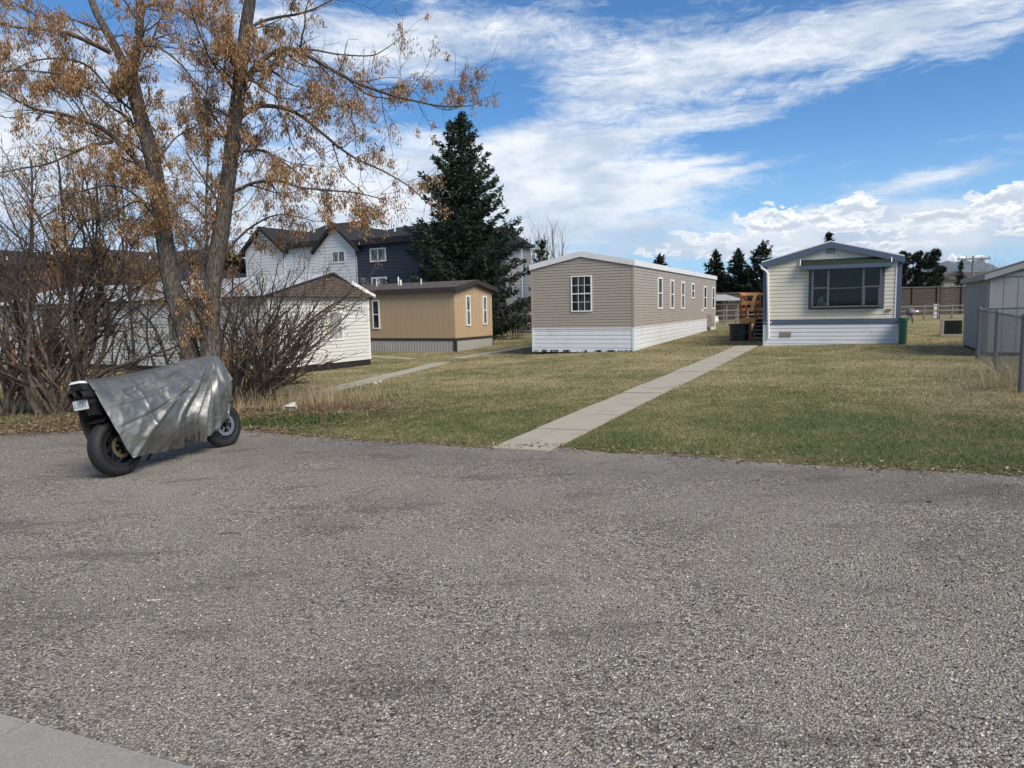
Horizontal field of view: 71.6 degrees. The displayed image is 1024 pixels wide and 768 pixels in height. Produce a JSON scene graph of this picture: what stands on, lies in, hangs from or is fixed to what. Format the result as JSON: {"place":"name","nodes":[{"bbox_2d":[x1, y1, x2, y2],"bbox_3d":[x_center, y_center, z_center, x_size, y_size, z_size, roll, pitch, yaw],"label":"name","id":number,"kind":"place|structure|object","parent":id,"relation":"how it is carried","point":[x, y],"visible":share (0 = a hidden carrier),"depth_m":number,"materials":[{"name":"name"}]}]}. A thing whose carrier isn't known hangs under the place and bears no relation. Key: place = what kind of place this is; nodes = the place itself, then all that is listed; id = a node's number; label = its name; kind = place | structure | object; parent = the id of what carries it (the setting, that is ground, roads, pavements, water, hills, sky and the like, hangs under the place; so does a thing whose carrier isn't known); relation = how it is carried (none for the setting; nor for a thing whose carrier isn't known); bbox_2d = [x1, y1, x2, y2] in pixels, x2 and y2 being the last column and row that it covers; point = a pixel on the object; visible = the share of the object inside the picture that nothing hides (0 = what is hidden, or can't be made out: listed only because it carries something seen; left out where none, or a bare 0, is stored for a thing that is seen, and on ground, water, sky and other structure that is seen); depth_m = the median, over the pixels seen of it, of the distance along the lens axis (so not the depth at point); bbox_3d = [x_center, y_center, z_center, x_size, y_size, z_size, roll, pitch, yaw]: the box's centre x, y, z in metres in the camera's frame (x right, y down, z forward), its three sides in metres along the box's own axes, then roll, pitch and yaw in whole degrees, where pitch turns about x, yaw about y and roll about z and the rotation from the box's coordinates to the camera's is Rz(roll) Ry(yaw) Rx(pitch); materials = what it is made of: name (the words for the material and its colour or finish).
{"place":"outdoors","nodes":[
{"label":"outdoors","id":0,"kind":"place"},
{"bbox_2d":[0,713,192,767],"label":"pavement","id":1,"kind":"structure","parent":0,"point":[24,744],"depth_m":2.66,"materials":[{"name":"concrete"}]},
{"bbox_2d":[280,362,449,400],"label":"path","id":2,"kind":"structure","parent":0,"point":[399,373],"depth_m":19.52,"materials":[{"name":"concrete"}]},
{"bbox_2d":[371,355,417,358],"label":"path","id":3,"kind":"structure","parent":0,"point":[393,357],"depth_m":30.20,"materials":[{"name":"concrete"}]},
{"bbox_2d":[454,346,530,357],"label":"path","id":4,"kind":"structure","parent":0,"point":[485,353],"depth_m":29.64,"materials":[{"name":"concrete"}]},
{"bbox_2d":[0,429,1023,767],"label":"gravel lot","id":5,"kind":"structure","parent":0,"point":[504,479],"depth_m":3.85,"materials":[{"name":"grey gravel"}]},
{"bbox_2d":[67,381,240,476],"bbox_3d":[-4.103,0.380,8.368,0.494,1.063,2.272,1,6,18],"label":"motorcycle","id":6,"kind":"object","parent":5,"relation":"on","point":[83,396],"visible":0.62,"depth_m":7.47,"materials":[{"name":"rubber"}]},
{"bbox_2d":[78,356,233,458],"bbox_3d":[-4.044,0.253,8.413,0.702,1.072,2.211,1,6,18],"label":"tarpaulin","id":7,"kind":"object","parent":6,"relation":"on","point":[165,408],"visible":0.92,"depth_m":8.04,"materials":[{"name":"silver fabric"}]},
{"bbox_2d":[0,431,1023,767],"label":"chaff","id":8,"kind":"object","parent":5,"relation":"on","point":[502,627],"visible":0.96,"depth_m":3.37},
{"bbox_2d":[0,307,1023,475],"bbox_3d":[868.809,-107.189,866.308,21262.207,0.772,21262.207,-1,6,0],"label":"ground","id":9,"kind":"structure","parent":0,"point":[928,321],"depth_m":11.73,"materials":[{"name":"green plant"}]},
{"bbox_2d":[7,339,65,368],"bbox_3d":[-18.960,-1.133,28.093,1.800,1.210,1.440,2,7,29],"label":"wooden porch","id":10,"kind":"object","parent":9,"relation":"on","point":[12,351],"visible":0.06,"depth_m":28.17,"materials":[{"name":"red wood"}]},
{"bbox_2d":[2,399,73,420],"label":"dry grass tuft","id":11,"kind":"object","parent":9,"relation":"on","point":[28,405],"visible":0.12,"depth_m":14.18,"materials":[{"name":"beige plant"}]},
{"bbox_2d":[0,248,125,302],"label":"townhouse","id":12,"kind":"structure","parent":9,"relation":"on","point":[45,273],"depth_m":49.63,"materials":[{"name":"brown"}]},
{"bbox_2d":[0,134,153,393],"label":"young tree","id":13,"kind":"object","parent":9,"relation":"on","point":[68,264],"visible":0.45,"depth_m":13.97,"materials":[{"name":"brown plant"}]},
{"bbox_2d":[0,196,153,416],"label":"bare bush","id":14,"kind":"object","parent":9,"relation":"on","point":[9,395],"visible":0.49,"depth_m":13.60,"materials":[{"name":"brown plant"}]},
{"bbox_2d":[0,92,189,415],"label":"bare bush","id":15,"kind":"object","parent":9,"relation":"on","point":[79,354],"visible":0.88,"depth_m":13.42,"materials":[{"name":"brown plant"}]},
{"bbox_2d":[38,116,204,373],"bbox_3d":[-10.840,-3.695,19.553,4.778,7.588,3.194,-1,6,0],"label":"boxelder tree","id":16,"kind":"object","parent":9,"relation":"on","point":[141,281],"visible":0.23,"depth_m":19.57,"materials":[{"name":"brown plant"}]},
{"bbox_2d":[0,0,242,360],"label":"boxelder tree","id":17,"kind":"object","parent":9,"relation":"on","point":[123,86],"visible":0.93,"depth_m":12.05,"materials":[{"name":"brown plant"}]},
{"bbox_2d":[91,312,173,377],"bbox_3d":[-8.730,-0.660,15.908,2.406,2.114,1.671,5,8,44],"label":"bare bush","id":18,"kind":"object","parent":9,"relation":"on","point":[128,351],"visible":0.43,"depth_m":15.72,"materials":[{"name":"brown plant"}]},
{"bbox_2d":[75,171,207,368],"bbox_3d":[-9.421,-2.657,18.368,3.676,5.843,2.257,-4,6,-23],"label":"sapling","id":19,"kind":"object","parent":9,"relation":"on","point":[147,331],"visible":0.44,"depth_m":18.46,"materials":[{"name":"brown plant"}]},
{"bbox_2d":[43,247,246,284],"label":"townhouse","id":20,"kind":"structure","parent":9,"relation":"on","point":[242,272],"depth_m":53.42,"materials":[{"name":"brick"}]},
{"bbox_2d":[0,272,375,375],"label":"mobile home","id":21,"kind":"object","parent":9,"relation":"on","point":[355,340],"visible":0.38,"depth_m":25.47,"materials":[{"name":"white paint"}]},
{"bbox_2d":[41,308,59,358],"bbox_3d":[-18.609,-1.970,28.668,1.017,2.181,0.050,2,7,29],"label":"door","id":22,"kind":"structure","parent":21,"relation":"in","point":[52,309],"depth_m":28.69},
{"bbox_2d":[97,300,116,334],"bbox_3d":[-15.326,-2.496,26.772,1.335,1.272,0.065,2,7,29],"label":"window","id":23,"kind":"structure","parent":21,"relation":"in","point":[112,300],"depth_m":26.68,"materials":[{"name":"grey glass"}]},
{"bbox_2d":[166,314,176,341],"bbox_3d":[-11.856,-1.962,24.891,0.698,1.007,0.065,2,7,29],"label":"window","id":24,"kind":"structure","parent":21,"relation":"in","point":[171,337],"depth_m":24.97,"materials":[{"name":"white glass"}]},
{"bbox_2d":[327,311,343,340],"bbox_3d":[-6.280,-2.072,25.259,0.065,1.042,0.745,2,7,29],"label":"window","id":25,"kind":"structure","parent":21,"relation":"in","point":[338,337],"depth_m":25.30,"materials":[{"name":"white paint"}]},
{"bbox_2d":[136,40,274,359],"bbox_3d":[-7.646,-3.950,17.015,3.643,8.291,2.378,0,6,13],"label":"boxelder tree","id":26,"kind":"object","parent":9,"relation":"on","point":[207,178],"visible":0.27,"depth_m":17.02,"materials":[{"name":"brown plant"}]},
{"bbox_2d":[73,189,337,387],"bbox_3d":[-5.512,-1.726,13.476,3.984,4.470,4.928,-1,6,0],"label":"bare bush","id":27,"kind":"object","parent":9,"relation":"on","point":[246,316],"visible":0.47,"depth_m":14.21,"materials":[{"name":"brown plant"}]},
{"bbox_2d":[160,226,387,405],"bbox_3d":[-4.486,-1.309,13.722,4.223,3.547,4.112,-3,6,-21],"label":"bare bush","id":28,"kind":"object","parent":9,"relation":"on","point":[263,379],"visible":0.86,"depth_m":13.62,"materials":[{"name":"brown plant"}]},
{"bbox_2d":[283,402,296,410],"bbox_3d":[-3.937,0.418,12.632,0.235,0.208,0.253,-1,6,0],"label":"rock","id":29,"kind":"object","parent":9,"relation":"on","point":[289,406],"visible":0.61,"depth_m":12.58,"materials":[{"name":"white stone"}]},
{"bbox_2d":[238,221,371,282],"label":"townhouse","id":30,"kind":"structure","parent":9,"relation":"on","point":[265,262],"depth_m":49.68,"materials":[{"name":"grey"}]},
{"bbox_2d":[126,0,505,369],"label":"boxelder tree","id":31,"kind":"object","parent":9,"relation":"on","point":[225,46],"visible":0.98,"depth_m":11.75,"materials":[{"name":"brown plant"}]},
{"bbox_2d":[226,406,409,434],"bbox_3d":[-3.865,0.573,11.214,4.409,0.193,2.678,-1,6,0],"label":"dry grass tuft","id":32,"kind":"object","parent":9,"relation":"on","point":[276,418],"visible":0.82,"depth_m":11.12,"materials":[{"name":"beige plant"}]},
{"bbox_2d":[271,398,389,415],"bbox_3d":[-3.160,0.365,12.496,2.673,0.250,1.584,-1,6,0],"label":"dry grass tuft","id":33,"kind":"object","parent":9,"relation":"on","point":[341,406],"visible":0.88,"depth_m":12.41,"materials":[{"name":"beige plant"}]},
{"bbox_2d":[232,375,469,416],"bbox_3d":[-4.458,0.128,14.149,7.404,0.623,4.455,-1,6,0],"label":"dry grass tuft","id":34,"kind":"object","parent":9,"relation":"on","point":[319,395],"visible":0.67,"depth_m":13.76,"materials":[{"name":"beige plant"}]},
{"bbox_2d":[310,219,509,332],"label":"townhouse","id":35,"kind":"structure","parent":9,"relation":"on","point":[340,245],"depth_m":46.13,"materials":[{"name":"blue"}]},
{"bbox_2d":[331,250,345,262],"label":"window","id":36,"kind":"structure","parent":35,"relation":"in","point":[339,256],"depth_m":46.97,"materials":[{"name":"white paint"}]},
{"bbox_2d":[369,247,385,261],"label":"window","id":37,"kind":"structure","parent":35,"relation":"in","point":[381,254],"depth_m":45.52,"materials":[{"name":"white paint"}]},
{"bbox_2d":[371,277,386,284],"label":"window","id":38,"kind":"structure","parent":35,"relation":"in","point":[380,281],"depth_m":45.69,"materials":[{"name":"white paint"}]},
{"bbox_2d":[359,277,497,351],"bbox_3d":[-7.439,-3.557,36.084,13.489,3.595,3.700,2,7,29],"label":"mobile home","id":39,"kind":"object","parent":9,"relation":"on","point":[445,316],"visible":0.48,"depth_m":32.73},
{"bbox_2d":[372,300,379,328],"bbox_3d":[-6.442,-3.297,33.656,0.431,1.370,0.065,2,7,29],"label":"window","id":40,"kind":"structure","parent":39,"relation":"in","point":[375,313],"depth_m":33.64,"materials":[{"name":"white paint"}]},
{"bbox_2d":[465,295,470,325],"bbox_3d":[-2.007,-3.354,32.441,0.065,1.379,0.358,2,7,29],"label":"window","id":41,"kind":"structure","parent":39,"relation":"in","point":[467,297],"depth_m":32.43,"materials":[{"name":"white paint"}]},
{"bbox_2d":[482,296,486,324],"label":"window","id":42,"kind":"structure","parent":39,"relation":"in","point":[484,298],"depth_m":33.68,"materials":[{"name":"white paint"}]},
{"bbox_2d":[385,110,537,337],"bbox_3d":[-3.034,-8.701,39.797,9.271,12.897,10.003,-1,6,0],"label":"spruce tree","id":43,"kind":"object","parent":9,"relation":"on","point":[467,255],"visible":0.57,"depth_m":38.85,"materials":[{"name":"green plant"}]},
{"bbox_2d":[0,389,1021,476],"bbox_3d":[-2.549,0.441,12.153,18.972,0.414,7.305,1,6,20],"label":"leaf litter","id":44,"kind":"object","parent":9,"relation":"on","point":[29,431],"visible":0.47,"depth_m":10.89,"materials":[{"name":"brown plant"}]},
{"bbox_2d":[0,326,1023,400],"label":"lawn grass","id":45,"kind":"structure","parent":9,"relation":"on","point":[642,356],"depth_m":18.60,"materials":[{"name":"green plant"}]},
{"bbox_2d":[493,227,534,332],"bbox_3d":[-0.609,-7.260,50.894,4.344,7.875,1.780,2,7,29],"label":"townhouse","id":46,"kind":"structure","parent":9,"relation":"on","point":[523,252],"depth_m":49.79,"materials":[{"name":"grey"}]},
{"bbox_2d":[496,293,531,339],"bbox_3d":[0.408,-3.766,38.907,3.155,2.675,1.887,-6,8,-40],"label":"bare bush","id":47,"kind":"object","parent":9,"relation":"on","point":[518,329],"visible":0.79,"depth_m":38.77,"materials":[{"name":"brown plant"}]},
{"bbox_2d":[523,238,549,332],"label":"evergreen tree","id":48,"kind":"object","parent":9,"relation":"on","point":[539,254],"visible":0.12,"depth_m":47.31,"materials":[{"name":"green plant"}]},
{"bbox_2d":[521,215,553,263],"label":"bare tree","id":49,"kind":"object","parent":9,"relation":"on","point":[531,249],"visible":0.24,"depth_m":59.51,"materials":[{"name":"grey plant"}]},
{"bbox_2d":[527,216,569,262],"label":"bare tree","id":50,"kind":"object","parent":9,"relation":"on","point":[553,254],"visible":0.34,"depth_m":60.77,"materials":[{"name":"grey plant"}]},
{"bbox_2d":[529,251,718,352],"bbox_3d":[6.331,-3.872,33.781,4.280,3.724,17.530,2,7,25],"label":"mobile home","id":51,"kind":"object","parent":9,"relation":"on","point":[581,301],"visible":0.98,"depth_m":26.33,"materials":[{"name":"beige plastic"}]},
{"bbox_2d":[571,275,591,311],"bbox_3d":[2.538,-3.303,25.951,0.803,1.312,0.065,2,7,25],"label":"window","id":52,"kind":"structure","parent":51,"relation":"in","point":[581,286],"depth_m":25.93,"materials":[{"name":"white paint"}]},
{"bbox_2d":[657,277,662,308],"bbox_3d":[5.964,-3.662,28.612,0.065,1.280,0.759,2,7,25],"label":"window","id":53,"kind":"structure","parent":51,"relation":"in","point":[660,279],"depth_m":28.62,"materials":[{"name":"white paint"}]},
{"bbox_2d":[670,279,674,308],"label":"window","id":54,"kind":"structure","parent":51,"relation":"in","point":[672,282],"depth_m":30.51,"materials":[{"name":"white paint"}]},
{"bbox_2d":[681,281,684,308],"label":"window","id":55,"kind":"structure","parent":51,"relation":"in","point":[682,283],"depth_m":32.52,"materials":[{"name":"white paint"}]},
{"bbox_2d":[691,283,694,298],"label":"window","id":56,"kind":"structure","parent":51,"relation":"in","point":[692,284],"depth_m":34.58,"materials":[{"name":"white paint"}]},
{"bbox_2d":[703,286,706,308],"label":"window","id":57,"kind":"structure","parent":51,"relation":"in","point":[705,287],"depth_m":37.66,"materials":[{"name":"white paint"}]},
{"bbox_2d":[711,287,714,308],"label":"window","id":58,"kind":"structure","parent":51,"relation":"in","point":[713,288],"depth_m":39.96,"materials":[{"name":"white paint"}]},
{"bbox_2d":[653,252,671,266],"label":"conifer tree","id":59,"kind":"object","parent":9,"relation":"on","point":[659,259],"visible":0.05,"depth_m":61.17,"materials":[{"name":"green plant"}]},
{"bbox_2d":[703,248,728,292],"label":"conifer tree","id":60,"kind":"object","parent":9,"relation":"on","point":[715,265],"visible":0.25,"depth_m":60.99,"materials":[{"name":"green plant"}]},
{"bbox_2d":[716,294,739,321],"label":"open shelter","id":61,"kind":"object","parent":9,"relation":"on","point":[722,300],"visible":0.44,"depth_m":53.59,"materials":[{"name":"metal"}]},
{"bbox_2d":[718,248,752,311],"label":"conifer tree","id":62,"kind":"object","parent":9,"relation":"on","point":[729,282],"visible":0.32,"depth_m":59.06,"materials":[{"name":"green plant"}]},
{"bbox_2d":[728,324,748,340],"bbox_3d":[8.995,-2.046,28.091,0.818,0.672,0.674,2,7,25],"label":"storage tub","id":63,"kind":"object","parent":9,"relation":"on","point":[738,332],"visible":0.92,"depth_m":27.83,"materials":[{"name":"black plastic"}]},
{"bbox_2d":[716,292,762,319],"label":"board fence","id":64,"kind":"object","parent":9,"relation":"on","point":[737,295],"visible":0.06,"depth_m":56.48,"materials":[{"name":"brown wood"}]},
{"bbox_2d":[716,308,762,324],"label":"rail fence","id":65,"kind":"object","parent":9,"relation":"on","point":[735,315],"visible":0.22,"depth_m":47.09,"materials":[{"name":"wood"}]},
{"bbox_2d":[729,240,772,317],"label":"conifer tree","id":66,"kind":"object","parent":9,"relation":"on","point":[762,251],"visible":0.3,"depth_m":57.07,"materials":[{"name":"green plant"}]},
{"bbox_2d":[739,292,762,340],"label":"wooden deck","id":67,"kind":"structure","parent":9,"relation":"on","point":[757,330],"depth_m":29.23,"materials":[{"name":"brown wood"}]},
{"bbox_2d":[824,231,835,241],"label":"conifer tree","id":68,"kind":"object","parent":9,"relation":"on","point":[828,236],"visible":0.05,"depth_m":57.06,"materials":[{"name":"green plant"}]},
{"bbox_2d":[760,241,904,345],"bbox_3d":[14.039,-3.814,30.987,4.329,3.492,17.459,2,7,25],"label":"mobile home","id":69,"kind":"object","parent":9,"relation":"on","point":[859,288],"visible":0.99,"depth_m":23.30,"materials":[{"name":"beige plastic"}]},
{"bbox_2d":[817,296,826,305],"bbox_3d":[10.224,-2.739,23.411,0.308,0.325,0.050,2,7,27],"label":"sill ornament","id":70,"kind":"object","parent":69,"relation":"on","point":[820,301],"visible":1,"depth_m":23.40,"materials":[{"name":"grey paint"}]},
{"bbox_2d":[811,267,881,307],"bbox_3d":[10.860,-3.165,23.080,2.061,1.325,0.232,2,7,25],"label":"bay window","id":71,"kind":"structure","parent":69,"relation":"in","point":[844,287],"depth_m":23.11,"materials":[{"name":"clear glass"}]},
{"bbox_2d":[898,318,908,344],"bbox_3d":[12.290,-1.669,22.318,0.300,0.830,0.624,2,7,25],"label":"garden bin","id":72,"kind":"object","parent":9,"relation":"on","point":[902,336],"visible":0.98,"depth_m":22.10,"materials":[{"name":"green plastic"}]},
{"bbox_2d":[897,250,912,307],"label":"pine tree","id":73,"kind":"object","parent":9,"relation":"on","point":[906,277],"visible":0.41,"depth_m":76.89,"materials":[{"name":"green plant"}]},
{"bbox_2d":[905,308,918,321],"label":"barbecue","id":74,"kind":"object","parent":9,"relation":"on","point":[910,311],"visible":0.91,"depth_m":40.67,"materials":[{"name":"metal"}]},
{"bbox_2d":[906,250,926,304],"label":"pine tree","id":75,"kind":"object","parent":9,"relation":"on","point":[917,257],"visible":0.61,"depth_m":75.02,"materials":[{"name":"green plant"}]},
{"bbox_2d":[918,247,946,312],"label":"pine tree","id":76,"kind":"object","parent":9,"relation":"on","point":[933,276],"visible":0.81,"depth_m":73.02,"materials":[{"name":"green plant"}]},
{"bbox_2d":[901,304,963,319],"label":"rail fence","id":77,"kind":"object","parent":9,"relation":"on","point":[937,310],"visible":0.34,"depth_m":48.21,"materials":[{"name":"grey wood"}]},
{"bbox_2d":[901,286,964,314],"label":"board fence","id":78,"kind":"object","parent":9,"relation":"on","point":[915,297],"visible":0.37,"depth_m":60.46,"materials":[{"name":"brown wood"}]},
{"bbox_2d":[933,304,936,317],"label":"utility pedestal","id":79,"kind":"object","parent":9,"relation":"on","point":[934,312],"visible":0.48,"depth_m":52.61,"materials":[{"name":"white paint"}]},
{"bbox_2d":[859,363,1017,385],"bbox_3d":[8.972,-0.256,13.547,5.502,0.266,3.224,-1,6,0],"label":"dry grass tuft","id":80,"kind":"object","parent":9,"relation":"on","point":[947,374],"visible":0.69,"depth_m":13.57,"materials":[{"name":"beige plant"}]},
{"bbox_2d":[939,281,940,318],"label":"pipe post","id":81,"kind":"object","parent":9,"relation":"on","point":[940,297],"visible":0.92,"depth_m":48.64,"materials":[{"name":"grey metal"}]},
{"bbox_2d":[938,319,963,336],"bbox_3d":[15.679,-1.999,25.327,0.717,0.627,0.690,2,7,25],"label":"air conditioner","id":82,"kind":"object","parent":9,"relation":"on","point":[950,327],"visible":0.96,"depth_m":25.05,"materials":[{"name":"beige metal"}]},
{"bbox_2d":[925,271,983,306],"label":"bungalow","id":83,"kind":"object","parent":9,"relation":"on","point":[950,279],"visible":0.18,"depth_m":123.86,"materials":[{"name":"beige metal"}]},
{"bbox_2d":[949,260,964,306],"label":"fir tree","id":84,"kind":"object","parent":9,"relation":"on","point":[960,266],"visible":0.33,"depth_m":113.89,"materials":[{"name":"green plant"}]},
{"bbox_2d":[957,256,990,275],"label":"utility pole","id":85,"kind":"object","parent":9,"relation":"on","point":[973,265],"visible":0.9,"depth_m":93.72,"materials":[{"name":"grey wood"}]},
{"bbox_2d":[953,351,1023,390],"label":"dry grass tuft","id":86,"kind":"object","parent":9,"relation":"on","point":[1000,383],"visible":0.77,"depth_m":11.49,"materials":[{"name":"beige plant"}]},
{"bbox_2d":[976,249,1005,271],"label":"bare tree","id":87,"kind":"object","parent":9,"relation":"on","point":[986,265],"visible":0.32,"depth_m":109.23,"materials":[{"name":"grey plant"}]},
{"bbox_2d":[960,260,1023,355],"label":"garden shed","id":88,"kind":"structure","parent":9,"relation":"on","point":[1002,287],"depth_m":16.83,"materials":[{"name":"grey metal"}]},
{"bbox_2d":[975,307,1023,392],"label":"chain link fence","id":89,"kind":"object","parent":9,"relation":"on","point":[997,313],"visible":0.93,"depth_m":13.37,"materials":[{"name":"metal"}]},
{"bbox_2d":[0,0,1023,296],"label":"sky","id":90,"kind":"structure","parent":0,"point":[681,130],"materials":[{"name":"blue"}]},
{"bbox_2d":[534,349,631,351],"bbox_3d":[2.573,-1.222,26.118,3.827,0.093,0.135,2,7,25],"label":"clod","id":91,"kind":"object","parent":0,"point":[543,350],"visible":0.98,"depth_m":26.01,"materials":[{"name":"brown soil"}]},
{"bbox_2d":[491,345,756,450],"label":"path","id":92,"kind":"structure","parent":0,"point":[570,427],"depth_m":10.81,"materials":[{"name":"concrete"}]},
{"bbox_2d":[907,253,996,293],"bbox_3d":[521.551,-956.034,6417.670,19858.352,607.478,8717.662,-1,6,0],"label":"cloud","id":93,"kind":"structure","parent":0,"point":[950,262],"depth_m":8284.41,"materials":[{"name":"white"}]}
]}

